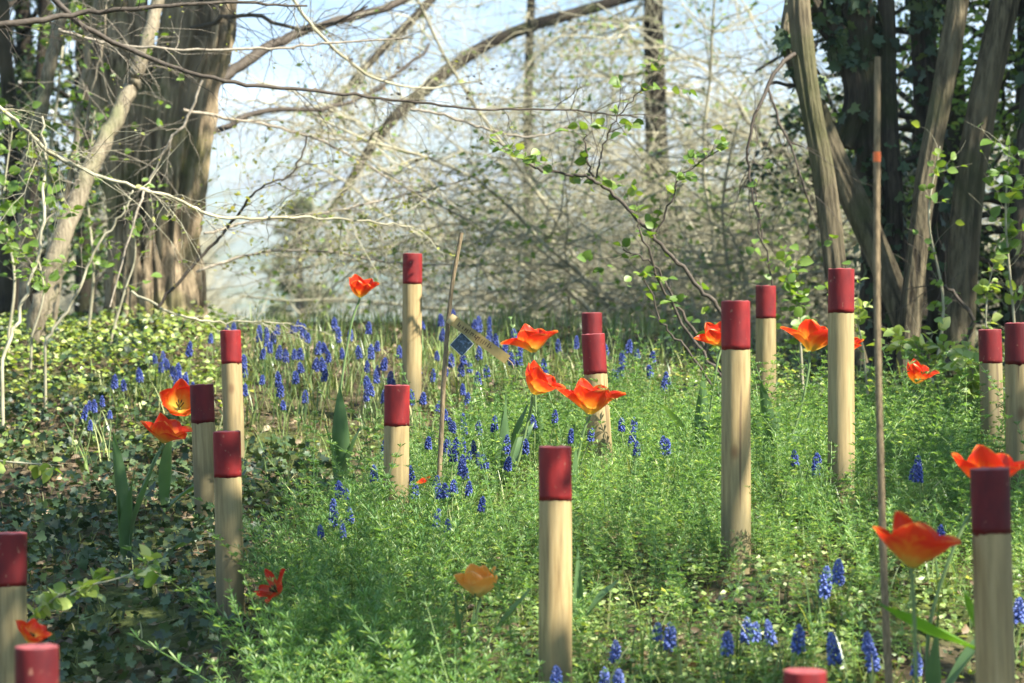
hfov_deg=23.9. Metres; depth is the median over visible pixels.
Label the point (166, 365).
grape hyacinth
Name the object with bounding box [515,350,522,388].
grape hyacinth
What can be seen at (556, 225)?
bare bush
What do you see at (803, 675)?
post
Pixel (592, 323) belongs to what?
post
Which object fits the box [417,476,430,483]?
fallen petal
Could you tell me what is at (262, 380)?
grape hyacinth
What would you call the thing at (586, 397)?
tulip
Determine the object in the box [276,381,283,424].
grape hyacinth
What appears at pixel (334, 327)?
grape hyacinth
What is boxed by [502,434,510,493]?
grape hyacinth
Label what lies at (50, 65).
young tree
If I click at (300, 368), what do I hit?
grape hyacinth
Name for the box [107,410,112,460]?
grape hyacinth
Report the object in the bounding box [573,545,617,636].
tulip leaves
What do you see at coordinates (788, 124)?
evergreen tree
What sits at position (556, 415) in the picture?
grape hyacinth
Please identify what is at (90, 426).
grape hyacinth
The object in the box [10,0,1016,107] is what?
sky
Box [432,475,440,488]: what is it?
grape hyacinth
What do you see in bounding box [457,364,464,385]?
grape hyacinth
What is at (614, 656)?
grape hyacinth
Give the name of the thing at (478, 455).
grape hyacinth
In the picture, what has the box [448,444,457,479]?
grape hyacinth
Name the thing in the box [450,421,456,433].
grape hyacinth
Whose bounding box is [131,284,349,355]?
bare branch
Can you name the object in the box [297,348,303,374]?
grape hyacinth
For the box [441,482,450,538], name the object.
grape hyacinth
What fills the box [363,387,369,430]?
grape hyacinth
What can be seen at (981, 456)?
tulip
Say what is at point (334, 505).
grape hyacinth
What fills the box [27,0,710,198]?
bare branch
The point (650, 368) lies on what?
grape hyacinth
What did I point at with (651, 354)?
grape hyacinth
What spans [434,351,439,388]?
grape hyacinth
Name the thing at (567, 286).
bare bush
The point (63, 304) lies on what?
wood
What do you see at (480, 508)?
grape hyacinth
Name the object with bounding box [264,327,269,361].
grape hyacinth
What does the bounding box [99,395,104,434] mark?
grape hyacinth
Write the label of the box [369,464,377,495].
grape hyacinth
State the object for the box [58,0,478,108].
bare branch
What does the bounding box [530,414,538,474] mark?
grape hyacinth
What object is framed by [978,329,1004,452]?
post
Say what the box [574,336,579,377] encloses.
grape hyacinth
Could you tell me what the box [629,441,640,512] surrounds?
grape hyacinth
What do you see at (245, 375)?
grape hyacinth
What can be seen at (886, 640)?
bamboo cane
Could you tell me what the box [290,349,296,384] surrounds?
grape hyacinth
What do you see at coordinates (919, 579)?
weeds
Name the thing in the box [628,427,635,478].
grape hyacinth
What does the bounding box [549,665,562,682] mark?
grape hyacinth
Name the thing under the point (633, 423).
grape hyacinth
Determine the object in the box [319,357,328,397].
grape hyacinth
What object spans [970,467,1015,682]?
post
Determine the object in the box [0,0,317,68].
bare branch
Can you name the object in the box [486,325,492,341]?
grape hyacinth
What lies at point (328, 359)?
grape hyacinth
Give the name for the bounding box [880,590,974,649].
tulip leaves
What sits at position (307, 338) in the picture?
grape hyacinth
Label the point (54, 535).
ivy carpet
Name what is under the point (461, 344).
plant label
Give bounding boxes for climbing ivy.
[772,0,1023,365]
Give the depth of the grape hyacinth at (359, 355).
9.52 m
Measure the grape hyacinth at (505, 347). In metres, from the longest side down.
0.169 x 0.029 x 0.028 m
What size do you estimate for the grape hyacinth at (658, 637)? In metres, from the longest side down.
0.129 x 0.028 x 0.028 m
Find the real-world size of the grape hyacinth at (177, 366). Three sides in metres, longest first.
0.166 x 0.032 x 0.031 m
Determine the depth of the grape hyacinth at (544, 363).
8.96 m
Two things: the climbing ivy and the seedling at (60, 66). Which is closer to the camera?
the climbing ivy
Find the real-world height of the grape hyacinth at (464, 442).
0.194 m
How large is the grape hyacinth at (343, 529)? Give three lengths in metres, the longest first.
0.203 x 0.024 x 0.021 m
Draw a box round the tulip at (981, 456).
[925,445,1023,682]
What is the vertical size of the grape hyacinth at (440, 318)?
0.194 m
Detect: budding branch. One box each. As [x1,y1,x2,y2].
[182,78,563,312]
[196,164,528,322]
[200,137,510,319]
[254,0,551,177]
[410,105,609,182]
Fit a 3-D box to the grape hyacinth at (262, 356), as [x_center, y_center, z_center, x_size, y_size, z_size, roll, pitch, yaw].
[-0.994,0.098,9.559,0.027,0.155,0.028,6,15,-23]
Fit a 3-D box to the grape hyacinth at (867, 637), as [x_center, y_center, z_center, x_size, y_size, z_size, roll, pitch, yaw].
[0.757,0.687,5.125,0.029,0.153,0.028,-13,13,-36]
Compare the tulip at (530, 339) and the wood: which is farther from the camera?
the wood
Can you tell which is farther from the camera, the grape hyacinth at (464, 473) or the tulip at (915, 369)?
the tulip at (915, 369)
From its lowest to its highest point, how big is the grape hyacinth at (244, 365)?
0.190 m
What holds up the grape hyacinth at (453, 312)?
on the ground at (110, 592)
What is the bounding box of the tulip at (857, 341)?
[854,337,863,349]
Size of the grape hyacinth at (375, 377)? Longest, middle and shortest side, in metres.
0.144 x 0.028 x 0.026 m
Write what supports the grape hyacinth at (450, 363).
on the ground at (110, 592)
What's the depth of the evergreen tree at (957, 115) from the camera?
12.08 m
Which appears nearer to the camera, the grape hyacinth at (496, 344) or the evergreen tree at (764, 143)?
the grape hyacinth at (496, 344)
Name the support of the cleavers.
on the ground at (110, 592)
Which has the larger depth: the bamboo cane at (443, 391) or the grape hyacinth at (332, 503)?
the bamboo cane at (443, 391)
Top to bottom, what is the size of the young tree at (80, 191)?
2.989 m
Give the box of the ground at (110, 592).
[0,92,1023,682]
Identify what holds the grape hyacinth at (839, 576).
on the ground at (110, 592)
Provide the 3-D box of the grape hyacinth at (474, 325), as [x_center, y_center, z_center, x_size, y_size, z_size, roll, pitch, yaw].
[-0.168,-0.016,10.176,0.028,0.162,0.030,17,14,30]
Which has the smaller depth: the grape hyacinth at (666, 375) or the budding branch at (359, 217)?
the grape hyacinth at (666, 375)
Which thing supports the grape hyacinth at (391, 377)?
on the ground at (110, 592)
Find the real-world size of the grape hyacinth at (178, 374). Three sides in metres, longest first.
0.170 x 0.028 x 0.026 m
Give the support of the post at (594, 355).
on the ground at (110, 592)
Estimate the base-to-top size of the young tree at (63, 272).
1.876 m
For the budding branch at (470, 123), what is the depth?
10.20 m
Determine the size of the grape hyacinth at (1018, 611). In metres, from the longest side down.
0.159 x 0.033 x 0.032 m
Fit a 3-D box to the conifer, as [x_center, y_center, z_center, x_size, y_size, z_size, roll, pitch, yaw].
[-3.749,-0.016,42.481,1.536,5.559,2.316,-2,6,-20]
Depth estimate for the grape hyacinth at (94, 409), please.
8.65 m
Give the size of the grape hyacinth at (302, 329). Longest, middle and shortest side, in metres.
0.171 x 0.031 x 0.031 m
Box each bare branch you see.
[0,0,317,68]
[0,101,465,330]
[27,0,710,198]
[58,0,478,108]
[80,79,214,340]
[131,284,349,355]
[157,136,374,307]
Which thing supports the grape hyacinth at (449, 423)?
on the ground at (110, 592)
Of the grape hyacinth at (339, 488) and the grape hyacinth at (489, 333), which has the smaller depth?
the grape hyacinth at (339, 488)
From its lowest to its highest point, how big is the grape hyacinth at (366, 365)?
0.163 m
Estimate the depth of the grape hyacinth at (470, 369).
9.02 m
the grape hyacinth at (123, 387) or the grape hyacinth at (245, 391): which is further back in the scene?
the grape hyacinth at (123, 387)
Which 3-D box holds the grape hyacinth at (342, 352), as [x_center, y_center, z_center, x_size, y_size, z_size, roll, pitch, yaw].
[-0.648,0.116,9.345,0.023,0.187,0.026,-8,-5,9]
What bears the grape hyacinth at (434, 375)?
on the ground at (110, 592)
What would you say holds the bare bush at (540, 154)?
on the ground at (110, 592)
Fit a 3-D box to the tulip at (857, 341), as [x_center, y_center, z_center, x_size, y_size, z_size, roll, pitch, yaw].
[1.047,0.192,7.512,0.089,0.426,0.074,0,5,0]
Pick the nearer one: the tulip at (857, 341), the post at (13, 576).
the post at (13, 576)
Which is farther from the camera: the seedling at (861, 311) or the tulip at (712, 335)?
the seedling at (861, 311)
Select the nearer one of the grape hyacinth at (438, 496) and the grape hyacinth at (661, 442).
the grape hyacinth at (438, 496)
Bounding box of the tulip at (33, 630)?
[15,618,51,644]
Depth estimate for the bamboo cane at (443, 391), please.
6.84 m
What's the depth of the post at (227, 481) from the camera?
6.17 m
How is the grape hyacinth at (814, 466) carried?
on the ground at (110, 592)
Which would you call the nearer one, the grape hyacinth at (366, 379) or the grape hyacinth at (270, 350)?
the grape hyacinth at (366, 379)
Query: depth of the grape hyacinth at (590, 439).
7.00 m
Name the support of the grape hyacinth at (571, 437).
on the ground at (110, 592)
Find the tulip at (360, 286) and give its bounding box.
[325,274,379,485]
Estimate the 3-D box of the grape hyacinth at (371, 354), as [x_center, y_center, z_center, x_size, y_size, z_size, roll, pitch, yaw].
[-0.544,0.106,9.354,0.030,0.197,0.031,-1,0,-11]
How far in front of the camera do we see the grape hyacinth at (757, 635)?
5.25 m
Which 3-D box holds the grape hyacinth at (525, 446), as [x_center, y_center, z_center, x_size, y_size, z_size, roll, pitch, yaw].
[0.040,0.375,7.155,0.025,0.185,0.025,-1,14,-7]
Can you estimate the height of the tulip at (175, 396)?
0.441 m
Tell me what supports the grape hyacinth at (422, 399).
on the ground at (110, 592)
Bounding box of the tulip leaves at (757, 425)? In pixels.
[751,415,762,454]
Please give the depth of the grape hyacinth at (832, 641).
5.16 m
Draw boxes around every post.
[0,532,26,682]
[15,643,58,682]
[190,383,214,526]
[213,430,244,617]
[220,330,244,463]
[383,384,409,544]
[402,253,421,416]
[538,445,571,682]
[581,333,612,482]
[582,312,601,419]
[721,300,750,575]
[755,285,775,412]
[783,668,826,682]
[827,268,854,516]
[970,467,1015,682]
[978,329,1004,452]
[1004,322,1023,507]
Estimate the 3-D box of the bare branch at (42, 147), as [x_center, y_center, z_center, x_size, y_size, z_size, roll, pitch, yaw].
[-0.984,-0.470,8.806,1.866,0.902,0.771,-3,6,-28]
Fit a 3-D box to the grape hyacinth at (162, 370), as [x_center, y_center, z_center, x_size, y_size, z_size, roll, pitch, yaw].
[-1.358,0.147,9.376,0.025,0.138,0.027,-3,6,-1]
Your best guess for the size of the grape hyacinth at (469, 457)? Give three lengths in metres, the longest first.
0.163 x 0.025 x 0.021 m
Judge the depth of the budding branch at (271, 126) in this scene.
10.97 m
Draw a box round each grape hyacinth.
[76,405,87,453]
[85,420,92,468]
[87,401,91,439]
[91,399,97,439]
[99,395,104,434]
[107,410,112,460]
[109,374,117,405]
[120,379,126,409]
[136,367,144,407]
[152,354,158,390]
[158,362,163,387]
[160,351,167,381]
[164,359,169,387]
[168,366,174,387]
[173,362,181,376]
[176,370,181,378]
[185,341,192,378]
[206,333,212,363]
[242,354,247,403]
[242,368,248,390]
[243,383,248,425]
[255,325,262,366]
[256,348,265,384]
[257,375,264,420]
[263,334,268,364]
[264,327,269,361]
[267,341,272,370]
[270,331,276,372]
[275,324,279,344]
[275,345,282,372]
[275,371,281,406]
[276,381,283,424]
[280,400,286,450]
[282,349,288,387]
[290,325,296,348]
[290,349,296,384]
[291,371,298,416]
[295,320,301,360]
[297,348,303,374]
[297,362,306,386]
[299,323,306,352]
[301,390,307,422]
[305,332,310,372]
[310,360,314,388]
[313,341,321,374]
[314,357,322,388]
[317,524,328,564]
[318,368,327,402]
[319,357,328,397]
[321,342,330,383]
[325,350,331,387]
[326,504,337,541]
[328,484,342,538]
[328,509,337,558]
[329,498,338,529]
[331,317,337,350]
[334,480,342,521]
[335,327,341,364]
[339,521,350,585]
[340,348,346,392]
[341,487,349,519]
[345,507,355,540]
[347,329,352,349]
[355,345,362,380]
[363,375,372,415]
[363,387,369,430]
[364,360,369,375]
[365,321,371,359]
[366,381,376,431]
[367,344,374,385]
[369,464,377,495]
[373,341,379,371]
[373,369,381,402]
[379,357,387,390]
[380,391,383,428]
[380,440,383,479]
[386,370,393,384]
[396,345,401,383]
[409,465,414,514]
[410,389,415,428]
[411,483,421,522]
[417,392,426,441]
[422,321,426,362]
[423,436,431,482]
[429,369,435,404]
[431,401,439,438]
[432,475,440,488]
[432,509,440,548]
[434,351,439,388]
[434,483,444,542]
[437,314,443,351]
[439,328,444,366]
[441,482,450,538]
[442,409,447,475]
[442,519,450,569]
[443,436,449,472]
[443,444,450,478]
[447,417,454,436]
[448,353,454,397]
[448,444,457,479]
[449,479,457,527]
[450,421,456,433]
[451,309,455,341]
[453,437,458,475]
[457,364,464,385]
[457,454,466,507]
[457,459,465,512]
[460,355,466,388]
[460,383,465,402]
[460,420,467,436]
[460,437,466,483]
[461,451,471,482]
[461,465,468,524]
[464,392,470,417]
[464,481,472,530]
[466,362,472,407]
[469,319,476,350]
[471,440,476,483]
[471,496,485,553]
[472,420,482,471]
[474,371,481,397]
[475,316,483,355]
[475,346,482,371]
[475,452,480,496]
[479,454,493,511]
[483,365,490,401]
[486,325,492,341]
[487,316,491,325]
[489,415,497,457]
[492,333,498,375]
[492,343,498,387]
[500,456,511,510]
[502,344,507,379]
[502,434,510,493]
[508,350,515,381]
[510,347,522,381]
[511,328,517,371]
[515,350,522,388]
[522,438,529,484]
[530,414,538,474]
[540,358,547,392]
[549,410,557,442]
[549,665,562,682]
[555,339,561,373]
[568,428,573,446]
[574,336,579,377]
[579,428,594,479]
[599,667,609,682]
[609,640,621,678]
[612,668,624,682]
[617,362,623,375]
[618,351,624,384]
[618,417,626,471]
[625,339,632,381]
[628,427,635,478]
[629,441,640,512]
[630,417,637,429]
[634,349,640,380]
[646,365,653,398]
[649,351,655,365]
[649,622,662,662]
[658,435,665,478]
[660,376,667,402]
[662,439,670,515]
[663,623,676,681]
[664,371,670,402]
[719,630,733,682]
[739,616,751,679]
[749,621,761,682]
[763,619,782,681]
[790,449,798,503]
[790,624,805,667]
[811,457,819,497]
[812,452,821,491]
[818,565,831,626]
[826,632,843,682]
[831,558,844,619]
[861,631,875,682]
[865,644,880,680]
[909,464,915,515]
[910,652,922,682]
[913,462,922,521]
[914,455,922,492]
[932,524,944,592]
[1014,597,1023,666]
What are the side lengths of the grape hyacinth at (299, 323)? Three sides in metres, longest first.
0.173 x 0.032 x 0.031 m
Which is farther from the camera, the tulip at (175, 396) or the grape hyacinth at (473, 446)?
the tulip at (175, 396)
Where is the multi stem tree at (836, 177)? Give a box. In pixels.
[714,0,1023,384]
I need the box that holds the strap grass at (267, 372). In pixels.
[61,296,1023,682]
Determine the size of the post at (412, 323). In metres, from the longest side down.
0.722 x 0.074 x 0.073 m
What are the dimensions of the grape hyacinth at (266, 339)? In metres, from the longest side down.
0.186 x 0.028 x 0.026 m
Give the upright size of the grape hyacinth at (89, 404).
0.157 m
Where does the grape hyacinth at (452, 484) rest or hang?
on the ground at (110, 592)
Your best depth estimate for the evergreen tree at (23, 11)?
15.37 m
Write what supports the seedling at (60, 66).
on the ground at (110, 592)
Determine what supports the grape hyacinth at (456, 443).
on the ground at (110, 592)
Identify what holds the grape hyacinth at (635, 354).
on the ground at (110, 592)
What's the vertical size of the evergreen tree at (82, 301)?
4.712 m
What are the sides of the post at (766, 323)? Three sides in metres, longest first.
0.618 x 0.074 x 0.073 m
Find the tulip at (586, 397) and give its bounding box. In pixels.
[557,378,625,515]
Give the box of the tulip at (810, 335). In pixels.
[760,319,827,468]
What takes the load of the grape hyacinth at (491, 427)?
on the ground at (110, 592)
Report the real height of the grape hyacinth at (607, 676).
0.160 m
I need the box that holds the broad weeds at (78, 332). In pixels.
[0,300,1004,458]
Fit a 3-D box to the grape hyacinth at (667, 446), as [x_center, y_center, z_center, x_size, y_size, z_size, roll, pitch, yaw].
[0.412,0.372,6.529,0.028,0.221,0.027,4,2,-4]
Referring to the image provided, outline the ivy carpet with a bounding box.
[0,309,1004,682]
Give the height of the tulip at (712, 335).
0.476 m
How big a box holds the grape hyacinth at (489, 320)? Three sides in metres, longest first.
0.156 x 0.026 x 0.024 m
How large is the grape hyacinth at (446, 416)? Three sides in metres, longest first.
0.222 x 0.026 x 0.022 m
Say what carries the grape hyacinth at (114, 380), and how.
on the ground at (110, 592)
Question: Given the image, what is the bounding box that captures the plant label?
[446,314,513,368]
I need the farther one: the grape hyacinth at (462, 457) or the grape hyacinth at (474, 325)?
the grape hyacinth at (474, 325)
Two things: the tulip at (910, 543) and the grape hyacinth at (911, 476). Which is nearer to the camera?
the tulip at (910, 543)
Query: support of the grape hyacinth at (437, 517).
on the ground at (110, 592)
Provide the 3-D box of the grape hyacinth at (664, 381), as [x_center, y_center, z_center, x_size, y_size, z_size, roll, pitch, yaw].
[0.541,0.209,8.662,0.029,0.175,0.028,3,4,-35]
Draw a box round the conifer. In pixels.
[259,185,340,322]
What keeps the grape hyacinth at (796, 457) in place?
on the ground at (110, 592)
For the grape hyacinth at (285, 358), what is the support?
on the ground at (110, 592)
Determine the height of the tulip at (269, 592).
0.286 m
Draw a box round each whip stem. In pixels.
[0,116,68,439]
[44,160,165,407]
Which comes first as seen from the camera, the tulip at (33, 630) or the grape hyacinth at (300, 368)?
the tulip at (33, 630)
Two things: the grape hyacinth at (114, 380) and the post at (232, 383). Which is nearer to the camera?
the post at (232, 383)
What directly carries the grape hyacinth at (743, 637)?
on the ground at (110, 592)
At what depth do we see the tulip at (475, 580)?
5.47 m
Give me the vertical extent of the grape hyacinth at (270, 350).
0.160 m
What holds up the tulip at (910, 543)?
on the ground at (110, 592)
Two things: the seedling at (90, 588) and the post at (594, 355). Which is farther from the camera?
the post at (594, 355)
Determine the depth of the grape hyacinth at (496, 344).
9.34 m
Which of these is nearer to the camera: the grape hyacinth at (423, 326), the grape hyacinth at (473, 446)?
the grape hyacinth at (473, 446)
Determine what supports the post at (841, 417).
on the ground at (110, 592)
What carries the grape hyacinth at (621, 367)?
on the ground at (110, 592)
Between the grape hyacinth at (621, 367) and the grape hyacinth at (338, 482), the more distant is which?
the grape hyacinth at (621, 367)
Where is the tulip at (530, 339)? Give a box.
[501,324,557,457]
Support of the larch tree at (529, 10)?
on the ground at (110, 592)
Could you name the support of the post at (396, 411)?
on the ground at (110, 592)
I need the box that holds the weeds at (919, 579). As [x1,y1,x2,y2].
[290,367,1023,682]
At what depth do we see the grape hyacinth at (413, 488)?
6.58 m
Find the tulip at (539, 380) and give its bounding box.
[497,360,565,495]
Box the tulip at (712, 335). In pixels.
[658,321,720,463]
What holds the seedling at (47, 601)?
on the ground at (110, 592)
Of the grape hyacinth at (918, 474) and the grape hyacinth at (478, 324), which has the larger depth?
the grape hyacinth at (478, 324)
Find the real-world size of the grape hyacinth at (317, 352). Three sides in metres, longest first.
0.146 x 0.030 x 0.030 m
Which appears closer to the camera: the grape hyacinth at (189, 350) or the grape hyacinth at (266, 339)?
the grape hyacinth at (189, 350)
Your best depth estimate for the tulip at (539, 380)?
7.18 m
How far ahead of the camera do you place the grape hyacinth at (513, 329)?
9.84 m
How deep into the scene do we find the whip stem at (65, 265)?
9.20 m
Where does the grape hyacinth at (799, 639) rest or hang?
on the ground at (110, 592)
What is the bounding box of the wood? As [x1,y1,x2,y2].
[0,107,1010,335]
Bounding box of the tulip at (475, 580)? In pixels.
[453,563,530,668]
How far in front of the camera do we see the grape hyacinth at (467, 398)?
8.51 m
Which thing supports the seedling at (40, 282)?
on the ground at (110, 592)
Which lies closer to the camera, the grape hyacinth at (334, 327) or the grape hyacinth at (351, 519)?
the grape hyacinth at (351, 519)
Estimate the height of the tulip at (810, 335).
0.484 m
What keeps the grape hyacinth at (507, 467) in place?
on the ground at (110, 592)
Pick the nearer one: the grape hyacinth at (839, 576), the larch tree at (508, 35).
the grape hyacinth at (839, 576)
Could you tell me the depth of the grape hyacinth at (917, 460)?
6.36 m
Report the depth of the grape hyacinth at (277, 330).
9.97 m
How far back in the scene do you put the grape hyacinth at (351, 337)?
9.86 m
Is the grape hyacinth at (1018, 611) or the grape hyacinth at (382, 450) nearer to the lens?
the grape hyacinth at (1018, 611)
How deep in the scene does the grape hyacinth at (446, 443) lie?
7.17 m
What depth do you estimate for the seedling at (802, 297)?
8.87 m
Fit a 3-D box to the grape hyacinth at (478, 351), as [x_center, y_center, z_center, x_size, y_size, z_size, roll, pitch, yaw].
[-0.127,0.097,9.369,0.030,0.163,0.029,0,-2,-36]
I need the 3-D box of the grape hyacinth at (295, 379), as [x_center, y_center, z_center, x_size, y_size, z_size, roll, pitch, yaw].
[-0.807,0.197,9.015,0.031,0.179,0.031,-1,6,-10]
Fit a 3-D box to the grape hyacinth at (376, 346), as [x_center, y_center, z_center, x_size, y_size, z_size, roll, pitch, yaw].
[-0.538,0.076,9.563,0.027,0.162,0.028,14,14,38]
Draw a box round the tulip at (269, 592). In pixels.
[253,568,284,654]
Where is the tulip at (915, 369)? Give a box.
[885,358,939,454]
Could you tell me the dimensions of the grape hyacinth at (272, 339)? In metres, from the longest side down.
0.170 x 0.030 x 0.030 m
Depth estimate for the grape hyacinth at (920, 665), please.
5.06 m
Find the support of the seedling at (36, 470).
on the ground at (110, 592)
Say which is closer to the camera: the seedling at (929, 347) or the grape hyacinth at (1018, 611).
the grape hyacinth at (1018, 611)
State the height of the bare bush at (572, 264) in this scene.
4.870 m
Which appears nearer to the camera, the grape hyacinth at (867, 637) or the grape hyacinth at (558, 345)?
the grape hyacinth at (867, 637)
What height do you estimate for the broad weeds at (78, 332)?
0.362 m
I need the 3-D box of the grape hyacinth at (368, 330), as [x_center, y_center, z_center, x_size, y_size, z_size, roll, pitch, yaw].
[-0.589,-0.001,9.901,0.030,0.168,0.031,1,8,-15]
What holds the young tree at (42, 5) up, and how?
on the ground at (110, 592)
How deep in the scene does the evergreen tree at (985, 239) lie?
12.53 m
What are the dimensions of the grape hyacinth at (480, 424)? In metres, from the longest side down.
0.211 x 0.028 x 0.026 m
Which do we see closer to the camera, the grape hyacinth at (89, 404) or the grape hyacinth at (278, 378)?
the grape hyacinth at (89, 404)
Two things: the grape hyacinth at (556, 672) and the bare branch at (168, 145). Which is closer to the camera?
the grape hyacinth at (556, 672)
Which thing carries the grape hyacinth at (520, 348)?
on the ground at (110, 592)
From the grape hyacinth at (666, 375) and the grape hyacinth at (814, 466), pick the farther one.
the grape hyacinth at (666, 375)
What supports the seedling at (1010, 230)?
on the ground at (110, 592)
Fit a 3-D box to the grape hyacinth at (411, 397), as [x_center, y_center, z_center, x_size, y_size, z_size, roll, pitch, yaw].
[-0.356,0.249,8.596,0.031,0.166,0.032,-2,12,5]
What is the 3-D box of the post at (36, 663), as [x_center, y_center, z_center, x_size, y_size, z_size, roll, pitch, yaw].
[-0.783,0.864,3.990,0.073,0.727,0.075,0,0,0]
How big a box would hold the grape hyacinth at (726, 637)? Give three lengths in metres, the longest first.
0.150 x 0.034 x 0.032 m
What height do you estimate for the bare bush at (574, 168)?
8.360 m
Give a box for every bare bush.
[154,0,1012,340]
[155,0,1016,338]
[204,29,1002,341]
[206,0,1014,321]
[208,0,1016,328]
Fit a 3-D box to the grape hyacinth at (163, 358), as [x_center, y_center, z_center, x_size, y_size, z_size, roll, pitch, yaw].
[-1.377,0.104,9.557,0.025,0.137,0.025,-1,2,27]
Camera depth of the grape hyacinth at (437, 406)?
8.12 m
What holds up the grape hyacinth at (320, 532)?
on the ground at (110, 592)
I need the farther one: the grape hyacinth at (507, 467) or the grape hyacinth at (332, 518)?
the grape hyacinth at (507, 467)
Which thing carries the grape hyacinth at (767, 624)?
on the ground at (110, 592)
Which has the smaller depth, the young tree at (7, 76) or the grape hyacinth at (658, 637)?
the grape hyacinth at (658, 637)
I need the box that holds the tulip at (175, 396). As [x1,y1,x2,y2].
[158,378,193,512]
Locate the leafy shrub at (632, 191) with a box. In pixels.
[475,57,787,395]
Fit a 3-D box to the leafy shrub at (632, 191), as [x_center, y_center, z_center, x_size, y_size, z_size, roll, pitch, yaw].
[0.501,-0.344,8.581,1.212,1.339,0.631,-2,6,-20]
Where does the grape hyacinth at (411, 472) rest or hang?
on the ground at (110, 592)
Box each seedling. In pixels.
[0,0,84,248]
[0,71,64,357]
[0,177,111,382]
[0,456,62,483]
[27,581,84,621]
[35,544,169,616]
[60,82,138,332]
[87,197,167,351]
[746,235,865,404]
[827,277,872,399]
[866,303,978,405]
[911,120,967,393]
[935,327,1004,427]
[972,252,1007,328]
[973,122,1023,322]
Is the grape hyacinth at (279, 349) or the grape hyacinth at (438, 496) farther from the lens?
the grape hyacinth at (279, 349)
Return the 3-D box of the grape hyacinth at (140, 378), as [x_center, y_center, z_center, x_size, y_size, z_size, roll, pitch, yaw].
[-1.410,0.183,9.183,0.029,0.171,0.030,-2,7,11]
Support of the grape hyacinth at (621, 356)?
on the ground at (110, 592)
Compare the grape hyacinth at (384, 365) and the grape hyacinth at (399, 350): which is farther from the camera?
the grape hyacinth at (399, 350)
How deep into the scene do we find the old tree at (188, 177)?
11.43 m
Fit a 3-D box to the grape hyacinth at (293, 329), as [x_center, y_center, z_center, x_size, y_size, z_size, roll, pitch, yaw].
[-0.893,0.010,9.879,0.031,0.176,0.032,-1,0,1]
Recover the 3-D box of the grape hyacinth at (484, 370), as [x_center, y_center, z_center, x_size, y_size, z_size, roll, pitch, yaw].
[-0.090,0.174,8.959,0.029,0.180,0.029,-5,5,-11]
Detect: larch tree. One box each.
[225,0,851,326]
[393,0,694,313]
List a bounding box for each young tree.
[0,0,101,325]
[0,0,213,349]
[5,0,161,319]
[6,0,105,330]
[10,0,133,323]
[13,0,104,317]
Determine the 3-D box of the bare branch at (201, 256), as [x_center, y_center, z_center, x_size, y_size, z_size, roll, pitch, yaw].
[-0.970,-0.473,9.575,0.880,0.683,0.501,0,5,0]
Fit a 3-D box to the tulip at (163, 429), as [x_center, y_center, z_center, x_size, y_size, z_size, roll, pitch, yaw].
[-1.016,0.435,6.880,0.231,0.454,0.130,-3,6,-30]
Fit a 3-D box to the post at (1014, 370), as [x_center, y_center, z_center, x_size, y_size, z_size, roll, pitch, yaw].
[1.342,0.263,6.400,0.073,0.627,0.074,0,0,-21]
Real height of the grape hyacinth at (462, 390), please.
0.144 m
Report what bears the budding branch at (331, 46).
attached to the old tree at (188, 177)
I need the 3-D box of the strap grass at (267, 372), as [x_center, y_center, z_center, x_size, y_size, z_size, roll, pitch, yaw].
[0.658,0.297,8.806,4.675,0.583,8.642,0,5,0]
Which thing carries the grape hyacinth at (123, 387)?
on the ground at (110, 592)
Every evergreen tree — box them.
[0,0,106,315]
[0,0,160,319]
[688,72,909,333]
[743,0,1002,333]
[793,0,1023,340]
[854,0,1023,341]
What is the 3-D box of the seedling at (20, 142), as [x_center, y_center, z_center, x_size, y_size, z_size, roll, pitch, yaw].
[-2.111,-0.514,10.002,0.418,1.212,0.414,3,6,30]
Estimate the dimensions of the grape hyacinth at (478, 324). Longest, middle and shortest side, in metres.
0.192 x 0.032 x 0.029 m
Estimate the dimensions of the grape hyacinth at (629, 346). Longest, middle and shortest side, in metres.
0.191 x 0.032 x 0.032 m
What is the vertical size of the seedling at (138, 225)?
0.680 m
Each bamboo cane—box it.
[435,232,462,510]
[873,57,892,682]
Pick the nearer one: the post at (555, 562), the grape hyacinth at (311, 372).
the post at (555, 562)
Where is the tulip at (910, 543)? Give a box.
[873,511,961,682]
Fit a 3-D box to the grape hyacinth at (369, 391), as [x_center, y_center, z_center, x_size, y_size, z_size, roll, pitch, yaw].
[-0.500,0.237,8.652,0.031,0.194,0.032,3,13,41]
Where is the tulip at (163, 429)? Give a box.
[113,413,192,565]
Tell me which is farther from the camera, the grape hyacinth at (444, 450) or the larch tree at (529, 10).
the larch tree at (529, 10)
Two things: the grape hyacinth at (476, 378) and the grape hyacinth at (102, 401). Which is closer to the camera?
the grape hyacinth at (102, 401)
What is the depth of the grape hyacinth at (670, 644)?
5.22 m
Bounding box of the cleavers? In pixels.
[121,316,1023,682]
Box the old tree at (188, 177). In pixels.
[82,0,461,327]
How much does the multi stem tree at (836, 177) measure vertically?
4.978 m
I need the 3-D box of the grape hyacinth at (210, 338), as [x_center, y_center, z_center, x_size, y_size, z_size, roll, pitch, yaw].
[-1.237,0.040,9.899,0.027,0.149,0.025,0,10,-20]
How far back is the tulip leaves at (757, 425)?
7.56 m
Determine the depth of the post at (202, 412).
7.32 m
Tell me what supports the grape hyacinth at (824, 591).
on the ground at (110, 592)

